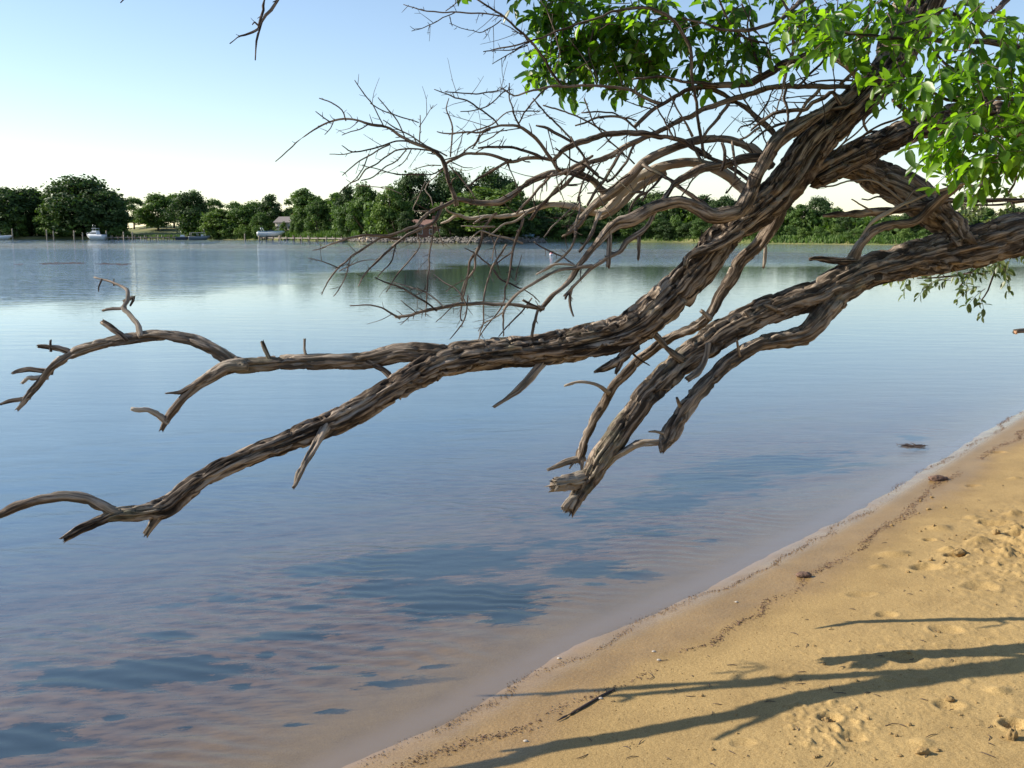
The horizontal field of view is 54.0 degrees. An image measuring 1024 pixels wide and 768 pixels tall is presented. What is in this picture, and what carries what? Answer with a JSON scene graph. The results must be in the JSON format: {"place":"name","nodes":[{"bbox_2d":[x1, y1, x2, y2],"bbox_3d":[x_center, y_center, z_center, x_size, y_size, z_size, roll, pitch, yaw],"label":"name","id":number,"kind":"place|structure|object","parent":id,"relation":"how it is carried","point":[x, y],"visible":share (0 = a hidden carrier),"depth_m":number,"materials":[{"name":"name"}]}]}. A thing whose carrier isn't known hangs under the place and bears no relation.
{"place":"outdoors","nodes":[
{"label":"outdoors","id":0,"kind":"place"},
{"bbox_2d":[0,225,904,253],"bbox_3d":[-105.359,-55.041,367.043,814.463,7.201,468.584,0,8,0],"label":"bank","id":1,"kind":"structure","parent":0,"point":[142,230],"depth_m":233.59,"materials":[{"name":"stone"}]},
{"bbox_2d":[0,214,28,236],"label":"shore shrub","id":2,"kind":"object","parent":1,"relation":"on","point":[19,225],"visible":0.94,"depth_m":365.70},
{"bbox_2d":[0,186,41,236],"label":"broadleaf tree","id":3,"kind":"object","parent":1,"relation":"on","point":[11,200],"visible":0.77,"depth_m":364.84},
{"bbox_2d":[0,186,43,235],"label":"broadleaf tree","id":4,"kind":"object","parent":1,"relation":"on","point":[30,193],"visible":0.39,"depth_m":371.85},
{"bbox_2d":[36,225,61,236],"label":"shore shrub","id":5,"kind":"object","parent":1,"relation":"on","point":[40,232],"visible":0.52,"depth_m":363.27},
{"bbox_2d":[31,201,71,236],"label":"broadleaf tree","id":6,"kind":"object","parent":1,"relation":"on","point":[40,219],"visible":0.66,"depth_m":360.71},
{"bbox_2d":[58,219,83,236],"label":"shore shrub","id":7,"kind":"object","parent":1,"relation":"on","point":[78,231],"visible":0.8,"depth_m":361.41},
{"bbox_2d":[32,174,132,235],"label":"broadleaf tree","id":8,"kind":"object","parent":1,"relation":"on","point":[73,194],"visible":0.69,"depth_m":362.17,"materials":[{"name":"plant"}]},
{"bbox_2d":[87,222,108,234],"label":"shore shrub","id":9,"kind":"object","parent":1,"relation":"on","point":[102,229],"visible":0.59,"depth_m":360.55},
{"bbox_2d":[77,191,132,236],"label":"broadleaf tree","id":10,"kind":"object","parent":1,"relation":"on","point":[114,214],"visible":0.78,"depth_m":360.39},
{"bbox_2d":[107,225,130,236],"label":"shore shrub","id":11,"kind":"object","parent":1,"relation":"on","point":[113,233],"visible":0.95,"depth_m":357.11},
{"bbox_2d":[125,196,145,228],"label":"broadleaf tree","id":12,"kind":"object","parent":1,"relation":"on","point":[136,201],"visible":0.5,"depth_m":406.07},
{"bbox_2d":[133,192,178,229],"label":"broadleaf tree","id":13,"kind":"object","parent":1,"relation":"on","point":[155,203],"visible":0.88,"depth_m":387.54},
{"bbox_2d":[159,192,180,227],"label":"broadleaf tree","id":14,"kind":"object","parent":1,"relation":"on","point":[171,196],"visible":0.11,"depth_m":400.47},
{"bbox_2d":[160,190,210,234],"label":"broadleaf tree","id":15,"kind":"object","parent":1,"relation":"on","point":[193,203],"visible":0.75,"depth_m":362.15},
{"bbox_2d":[204,220,224,238],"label":"shore shrub","id":16,"kind":"object","parent":1,"relation":"on","point":[213,234],"visible":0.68,"depth_m":341.76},
{"bbox_2d":[206,198,224,211],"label":"broadleaf tree","id":17,"kind":"object","parent":1,"relation":"on","point":[215,203],"visible":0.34,"depth_m":386.07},
{"bbox_2d":[198,208,240,236],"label":"broadleaf tree","id":18,"kind":"object","parent":1,"relation":"on","point":[216,215],"visible":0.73,"depth_m":340.93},
{"bbox_2d":[220,223,237,237],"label":"shore shrub","id":19,"kind":"object","parent":1,"relation":"on","point":[227,233],"visible":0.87,"depth_m":338.56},
{"bbox_2d":[225,200,241,210],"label":"broadleaf tree","id":20,"kind":"object","parent":1,"relation":"on","point":[233,204],"visible":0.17,"depth_m":370.83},
{"bbox_2d":[233,224,248,238],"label":"shore shrub","id":21,"kind":"object","parent":1,"relation":"on","point":[237,230],"visible":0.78,"depth_m":334.39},
{"bbox_2d":[227,202,259,231],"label":"broadleaf tree","id":22,"kind":"object","parent":1,"relation":"on","point":[239,212],"visible":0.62,"depth_m":338.60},
{"bbox_2d":[242,222,257,235],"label":"shore shrub","id":23,"kind":"object","parent":1,"relation":"on","point":[247,231],"visible":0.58,"depth_m":333.02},
{"bbox_2d":[241,200,261,227],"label":"broadleaf tree","id":24,"kind":"object","parent":1,"relation":"on","point":[255,204],"visible":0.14,"depth_m":343.87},
{"bbox_2d":[249,211,274,234],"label":"broadleaf tree","id":25,"kind":"object","parent":1,"relation":"on","point":[266,224],"visible":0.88,"depth_m":329.22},
{"bbox_2d":[254,194,283,229],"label":"broadleaf tree","id":26,"kind":"object","parent":1,"relation":"on","point":[268,209],"visible":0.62,"depth_m":336.00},
{"bbox_2d":[273,217,290,230],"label":"house","id":27,"kind":"structure","parent":1,"relation":"on","point":[278,221],"depth_m":325.98,"materials":[{"name":"beige"}]},
{"bbox_2d":[279,221,287,236],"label":"shore shrub","id":28,"kind":"object","parent":1,"relation":"on","point":[283,224],"visible":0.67,"depth_m":323.58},
{"bbox_2d":[281,191,298,216],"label":"broadleaf tree","id":29,"kind":"object","parent":1,"relation":"on","point":[288,211],"visible":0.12,"depth_m":335.34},
{"bbox_2d":[289,214,296,233],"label":"broadleaf tree","id":30,"kind":"object","parent":1,"relation":"on","point":[291,228],"visible":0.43,"depth_m":315.57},
{"bbox_2d":[293,213,307,234],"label":"broadleaf tree","id":31,"kind":"object","parent":1,"relation":"on","point":[298,226],"visible":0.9,"depth_m":308.61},
{"bbox_2d":[289,188,321,229],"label":"broadleaf tree","id":32,"kind":"object","parent":1,"relation":"on","point":[305,197],"visible":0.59,"depth_m":309.12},
{"bbox_2d":[303,197,329,234],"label":"broadleaf tree","id":33,"kind":"object","parent":1,"relation":"on","point":[313,210],"visible":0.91,"depth_m":296.59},
{"bbox_2d":[319,192,340,226],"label":"broadleaf tree","id":34,"kind":"object","parent":1,"relation":"on","point":[333,196],"visible":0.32,"depth_m":295.98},
{"bbox_2d":[331,201,355,235],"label":"broadleaf tree","id":35,"kind":"object","parent":1,"relation":"on","point":[339,215],"visible":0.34,"depth_m":267.01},
{"bbox_2d":[332,185,358,236],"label":"broadleaf tree","id":36,"kind":"object","parent":1,"relation":"on","point":[346,195],"visible":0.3,"depth_m":276.26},
{"bbox_2d":[345,181,380,232],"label":"broadleaf tree","id":37,"kind":"object","parent":1,"relation":"on","point":[366,193],"visible":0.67,"depth_m":262.53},
{"bbox_2d":[369,183,404,233],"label":"broadleaf tree","id":38,"kind":"object","parent":1,"relation":"on","point":[385,210],"visible":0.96,"depth_m":247.53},
{"bbox_2d":[395,211,416,237],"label":"broadleaf tree","id":39,"kind":"object","parent":1,"relation":"on","point":[402,221],"visible":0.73,"depth_m":241.23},
{"bbox_2d":[390,169,437,218],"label":"broadleaf tree","id":40,"kind":"object","parent":1,"relation":"on","point":[407,185],"visible":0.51,"depth_m":254.28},
{"bbox_2d":[406,216,446,237],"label":"house","id":41,"kind":"structure","parent":1,"relation":"on","point":[425,232],"depth_m":243.17,"materials":[{"name":"red brick"}]},
{"bbox_2d":[338,236,546,243],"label":"revetment stones","id":42,"kind":"object","parent":1,"relation":"on","point":[537,239],"visible":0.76,"depth_m":230.71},
{"bbox_2d":[421,168,475,203],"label":"broadleaf tree","id":43,"kind":"object","parent":1,"relation":"on","point":[444,193],"visible":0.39,"depth_m":254.72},
{"bbox_2d":[431,207,469,237],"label":"broadleaf tree","id":44,"kind":"object","parent":1,"relation":"on","point":[444,232],"visible":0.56,"depth_m":230.89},
{"bbox_2d":[441,186,531,237],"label":"broadleaf tree","id":45,"kind":"object","parent":1,"relation":"on","point":[479,193],"visible":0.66,"depth_m":228.12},
{"bbox_2d":[466,166,518,191],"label":"broadleaf tree","id":46,"kind":"object","parent":1,"relation":"on","point":[494,180],"visible":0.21,"depth_m":258.65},
{"bbox_2d":[0,200,997,237],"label":"undergrowth","id":47,"kind":"object","parent":1,"relation":"on","point":[368,223],"visible":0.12,"depth_m":248.61,"materials":[{"name":"plant"}]},
{"bbox_2d":[504,182,524,201],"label":"broadleaf tree","id":48,"kind":"object","parent":1,"relation":"on","point":[511,186],"visible":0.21,"depth_m":254.77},
{"bbox_2d":[115,230,927,243],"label":"shore grass","id":49,"kind":"structure","parent":1,"relation":"on","point":[840,239],"depth_m":205.34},
{"bbox_2d":[512,217,534,238],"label":"broadleaf tree","id":50,"kind":"object","parent":1,"relation":"on","point":[527,223],"visible":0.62,"depth_m":231.61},
{"bbox_2d":[518,196,544,231],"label":"broadleaf tree","id":51,"kind":"object","parent":1,"relation":"on","point":[539,213],"visible":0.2,"depth_m":239.88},
{"bbox_2d":[524,218,545,236],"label":"shore shrub","id":52,"kind":"object","parent":1,"relation":"on","point":[536,231],"visible":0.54,"depth_m":234.66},
{"bbox_2d":[535,200,556,230],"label":"broadleaf tree","id":53,"kind":"object","parent":1,"relation":"on","point":[547,212],"visible":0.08,"depth_m":245.37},
{"bbox_2d":[536,216,557,237],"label":"broadleaf tree","id":54,"kind":"object","parent":1,"relation":"on","point":[545,224],"visible":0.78,"depth_m":235.42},
{"bbox_2d":[547,219,571,237],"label":"broadleaf tree","id":55,"kind":"object","parent":1,"relation":"on","point":[560,231],"visible":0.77,"depth_m":234.06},
{"bbox_2d":[551,200,592,234],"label":"broadleaf tree","id":56,"kind":"object","parent":1,"relation":"on","point":[561,213],"visible":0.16,"depth_m":242.43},
{"bbox_2d":[563,217,582,238],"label":"broadleaf tree","id":57,"kind":"object","parent":1,"relation":"on","point":[571,222],"visible":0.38,"depth_m":236.11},
{"bbox_2d":[577,221,588,235],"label":"shore shrub","id":58,"kind":"object","parent":1,"relation":"on","point":[582,232],"visible":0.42,"depth_m":237.82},
{"bbox_2d":[582,218,604,238],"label":"broadleaf tree","id":59,"kind":"object","parent":1,"relation":"on","point":[598,228],"visible":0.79,"depth_m":236.37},
{"bbox_2d":[611,220,623,238],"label":"broadleaf tree","id":60,"kind":"object","parent":1,"relation":"on","point":[618,233],"visible":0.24,"depth_m":238.42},
{"bbox_2d":[605,204,635,230],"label":"broadleaf tree","id":61,"kind":"object","parent":1,"relation":"on","point":[624,212],"visible":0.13,"depth_m":245.14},
{"bbox_2d":[620,225,637,238],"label":"shore shrub","id":62,"kind":"object","parent":1,"relation":"on","point":[625,232],"visible":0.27,"depth_m":235.55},
{"bbox_2d":[627,198,645,220],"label":"broadleaf tree","id":63,"kind":"object","parent":1,"relation":"on","point":[637,200],"visible":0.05,"depth_m":248.78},
{"bbox_2d":[629,221,653,238],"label":"broadleaf tree","id":64,"kind":"object","parent":1,"relation":"on","point":[639,227],"visible":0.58,"depth_m":234.23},
{"bbox_2d":[636,189,663,206],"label":"broadleaf tree","id":65,"kind":"object","parent":1,"relation":"on","point":[653,198],"visible":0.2,"depth_m":250.38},
{"bbox_2d":[642,216,663,236],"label":"broadleaf tree","id":66,"kind":"object","parent":1,"relation":"on","point":[656,221],"visible":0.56,"depth_m":234.03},
{"bbox_2d":[652,220,675,239],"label":"broadleaf tree","id":67,"kind":"object","parent":1,"relation":"on","point":[665,229],"visible":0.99,"depth_m":230.55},
{"bbox_2d":[655,196,685,233],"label":"broadleaf tree","id":68,"kind":"object","parent":1,"relation":"on","point":[665,216],"visible":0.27,"depth_m":238.99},
{"bbox_2d":[670,215,685,237],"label":"shore shrub","id":69,"kind":"object","parent":1,"relation":"on","point":[675,221],"visible":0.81,"depth_m":229.90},
{"bbox_2d":[677,221,700,238],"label":"tree","id":70,"kind":"object","parent":1,"relation":"on","point":[686,229],"visible":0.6,"depth_m":227.64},
{"bbox_2d":[689,218,709,237],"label":"tree","id":71,"kind":"object","parent":1,"relation":"on","point":[700,224],"visible":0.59,"depth_m":221.39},
{"bbox_2d":[684,194,714,219],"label":"broadleaf tree","id":72,"kind":"object","parent":1,"relation":"on","point":[708,201],"visible":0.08,"depth_m":239.79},
{"bbox_2d":[709,194,735,207],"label":"broadleaf tree","id":73,"kind":"object","parent":1,"relation":"on","point":[723,201],"visible":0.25,"depth_m":224.12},
{"bbox_2d":[779,206,795,233],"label":"broadleaf tree","id":74,"kind":"object","parent":1,"relation":"on","point":[788,213],"visible":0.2,"depth_m":209.84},
{"bbox_2d":[780,224,797,235],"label":"shore shrub","id":75,"kind":"object","parent":1,"relation":"on","point":[791,230],"visible":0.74,"depth_m":198.99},
{"bbox_2d":[789,204,817,231],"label":"broadleaf tree","id":76,"kind":"object","parent":1,"relation":"on","point":[798,213],"visible":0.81,"depth_m":203.82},
{"bbox_2d":[795,228,812,239],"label":"shore shrub","id":77,"kind":"object","parent":1,"relation":"on","point":[801,234],"visible":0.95,"depth_m":192.13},
{"bbox_2d":[805,195,833,225],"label":"broadleaf tree","id":78,"kind":"object","parent":1,"relation":"on","point":[822,204],"visible":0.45,"depth_m":205.90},
{"bbox_2d":[812,226,829,238],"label":"shore shrub","id":79,"kind":"object","parent":1,"relation":"on","point":[816,232],"visible":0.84,"depth_m":190.08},
{"bbox_2d":[818,206,842,229],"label":"broadleaf tree","id":80,"kind":"object","parent":1,"relation":"on","point":[831,210],"visible":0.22,"depth_m":201.36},
{"bbox_2d":[827,223,845,236],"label":"shore shrub","id":81,"kind":"object","parent":1,"relation":"on","point":[836,229],"visible":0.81,"depth_m":189.05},
{"bbox_2d":[835,217,860,234],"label":"broadleaf tree","id":82,"kind":"object","parent":1,"relation":"on","point":[845,222],"visible":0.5,"depth_m":195.80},
{"bbox_2d":[842,228,862,237],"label":"shore shrub","id":83,"kind":"object","parent":1,"relation":"on","point":[854,232],"visible":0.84,"depth_m":182.83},
{"bbox_2d":[883,215,900,234],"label":"broadleaf tree","id":84,"kind":"object","parent":1,"relation":"on","point":[894,232],"visible":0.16,"depth_m":189.66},
{"bbox_2d":[895,228,914,238],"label":"shore shrub","id":85,"kind":"object","parent":1,"relation":"on","point":[906,232],"visible":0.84,"depth_m":174.41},
{"bbox_2d":[897,213,924,235],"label":"broadleaf tree","id":86,"kind":"object","parent":1,"relation":"on","point":[904,216],"visible":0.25,"depth_m":184.83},
{"bbox_2d":[915,228,932,236],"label":"shore shrub","id":87,"kind":"object","parent":1,"relation":"on","point":[922,232],"visible":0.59,"depth_m":174.34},
{"bbox_2d":[960,209,978,224],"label":"broadleaf tree","id":88,"kind":"object","parent":1,"relation":"on","point":[970,222],"visible":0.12,"depth_m":177.22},
{"bbox_2d":[978,206,997,217],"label":"broadleaf tree","id":89,"kind":"object","parent":1,"relation":"on","point":[990,212],"visible":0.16,"depth_m":180.97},
{"bbox_2d":[996,206,1023,215],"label":"broadleaf tree","id":90,"kind":"object","parent":1,"relation":"on","point":[1016,210],"visible":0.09,"depth_m":175.60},
{"bbox_2d":[0,243,1023,767],"bbox_3d":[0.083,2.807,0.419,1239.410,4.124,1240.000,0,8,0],"label":"beach ground","id":91,"kind":"structure","parent":0,"point":[416,571],"depth_m":6.05,"materials":[{"name":"sand"}]},
{"bbox_2d":[0,0,1023,542],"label":"leaning tree","id":92,"kind":"object","parent":91,"relation":"on","point":[816,156],"visible":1,"depth_m":4.29,"materials":[{"name":"brown plant"}]},
{"bbox_2d":[557,688,614,720],"bbox_3d":[0.298,1.276,4.007,0.015,0.014,0.364,8,11,42],"label":"driftwood stick","id":93,"kind":"object","parent":91,"relation":"on","point":[589,702],"visible":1,"depth_m":4.00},
{"bbox_2d":[361,416,1014,766],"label":"edge litter","id":94,"kind":"object","parent":91,"relation":"on","point":[684,601],"visible":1,"depth_m":5.19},
{"bbox_2d":[393,430,1023,767],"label":"wrack litter","id":95,"kind":"object","parent":91,"relation":"on","point":[739,622],"visible":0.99,"depth_m":4.81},
{"bbox_2d":[576,485,1016,766],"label":"twig litter","id":96,"kind":"object","parent":91,"relation":"on","point":[805,683],"visible":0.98,"depth_m":3.91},
{"bbox_2d":[796,571,811,577],"bbox_3d":[1.602,1.049,5.518,0.091,0.039,0.056,0,8,0],"label":"seaweed clump","id":97,"kind":"object","parent":91,"relation":"on","point":[801,574],"visible":1,"depth_m":5.50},
{"bbox_2d":[601,469,1021,766],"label":"sand grit","id":98,"kind":"object","parent":91,"relation":"on","point":[826,685],"visible":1,"depth_m":4.01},
{"bbox_2d":[820,717,833,721],"bbox_3d":[1.169,1.260,3.736,0.050,0.048,0.036,5,10,31],"label":"sand clod","id":99,"kind":"object","parent":91,"relation":"on","point":[826,719],"visible":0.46,"depth_m":3.73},
{"bbox_2d":[915,746,930,755],"bbox_3d":[1.407,1.257,3.439,0.056,0.034,0.036,0,8,0],"label":"sand clod","id":100,"kind":"object","parent":91,"relation":"on","point":[921,750],"visible":1,"depth_m":3.43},
{"bbox_2d":[928,475,947,481],"bbox_3d":[3.283,0.729,7.738,0.146,0.057,0.082,0,8,0],"label":"seaweed clump","id":101,"kind":"object","parent":91,"relation":"on","point":[934,478],"visible":0.98,"depth_m":7.71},
{"bbox_2d":[945,695,954,701],"bbox_3d":[1.671,1.200,3.835,0.034,0.023,0.031,5,10,31],"label":"sand clod","id":102,"kind":"object","parent":91,"relation":"on","point":[948,698],"visible":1,"depth_m":3.83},
{"bbox_2d":[951,547,966,556],"bbox_3d":[2.549,0.960,5.731,0.096,0.048,0.056,0,8,0],"label":"sand clod","id":103,"kind":"object","parent":91,"relation":"on","point":[959,552],"visible":0.99,"depth_m":5.72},
{"bbox_2d":[993,529,1000,534],"bbox_3d":[2.939,0.900,6.095,0.044,0.047,0.036,3,9,20],"label":"sand clod","id":104,"kind":"object","parent":91,"relation":"on","point":[995,531],"visible":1,"depth_m":6.08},
{"bbox_2d":[1006,725,1017,740],"bbox_3d":[1.746,1.227,3.516,0.039,0.070,0.037,-4,9,-26],"label":"sand clod","id":105,"kind":"object","parent":91,"relation":"on","point":[1012,734],"visible":0.99,"depth_m":3.50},
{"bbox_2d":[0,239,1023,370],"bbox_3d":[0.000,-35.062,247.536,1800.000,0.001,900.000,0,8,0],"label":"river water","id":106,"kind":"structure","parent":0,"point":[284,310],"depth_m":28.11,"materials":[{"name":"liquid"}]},
{"bbox_2d":[0,233,11,239],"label":"motor boat","id":107,"kind":"object","parent":106,"relation":"on","point":[5,237],"visible":0.93,"depth_m":358.13,"materials":[{"name":"metal"}]},
{"bbox_2d":[15,262,143,265],"bbox_3d":[-27.556,-7.702,64.385,8.203,0.022,7.523,0,8,0],"label":"drift weed","id":108,"kind":"object","parent":106,"relation":"on","point":[56,263],"visible":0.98,"depth_m":64.77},
{"bbox_2d":[86,228,106,239],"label":"cabin cruiser","id":109,"kind":"object","parent":106,"relation":"on","point":[96,235],"visible":0.98,"depth_m":351.08,"materials":[{"name":"metal"}]},
{"bbox_2d":[107,235,174,242],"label":"wooden dock","id":110,"kind":"object","parent":106,"relation":"in","point":[144,237],"visible":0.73,"depth_m":348.18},
{"bbox_2d":[175,232,187,239],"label":"skiff","id":111,"kind":"object","parent":106,"relation":"on","point":[182,237],"visible":0.91,"depth_m":338.93,"materials":[{"name":"metal"}]},
{"bbox_2d":[188,232,209,239],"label":"canopy boat","id":112,"kind":"object","parent":106,"relation":"on","point":[202,237],"visible":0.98,"depth_m":337.02,"materials":[{"name":"fabric"}]},
{"bbox_2d":[260,235,343,245],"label":"wooden dock","id":113,"kind":"object","parent":106,"relation":"in","point":[301,238],"visible":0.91,"depth_m":292.67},
{"bbox_2d":[896,442,927,448],"bbox_3d":[3.624,0.560,9.095,0.283,0.025,0.241,4,9,23],"label":"floating weed","id":114,"kind":"object","parent":106,"relation":"on","point":[914,445],"visible":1,"depth_m":9.08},
{"bbox_2d":[0,0,1023,230],"label":"sky","id":115,"kind":"structure","parent":0,"point":[143,97],"materials":[{"name":"blue"}]},
{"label":"boat lift","id":116,"kind":"object","parent":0,"visible":0},
{"bbox_2d":[257,228,284,236],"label":"lifted boat","id":117,"kind":"object","parent":116,"relation":"on","point":[269,233],"visible":0.99,"depth_m":317.17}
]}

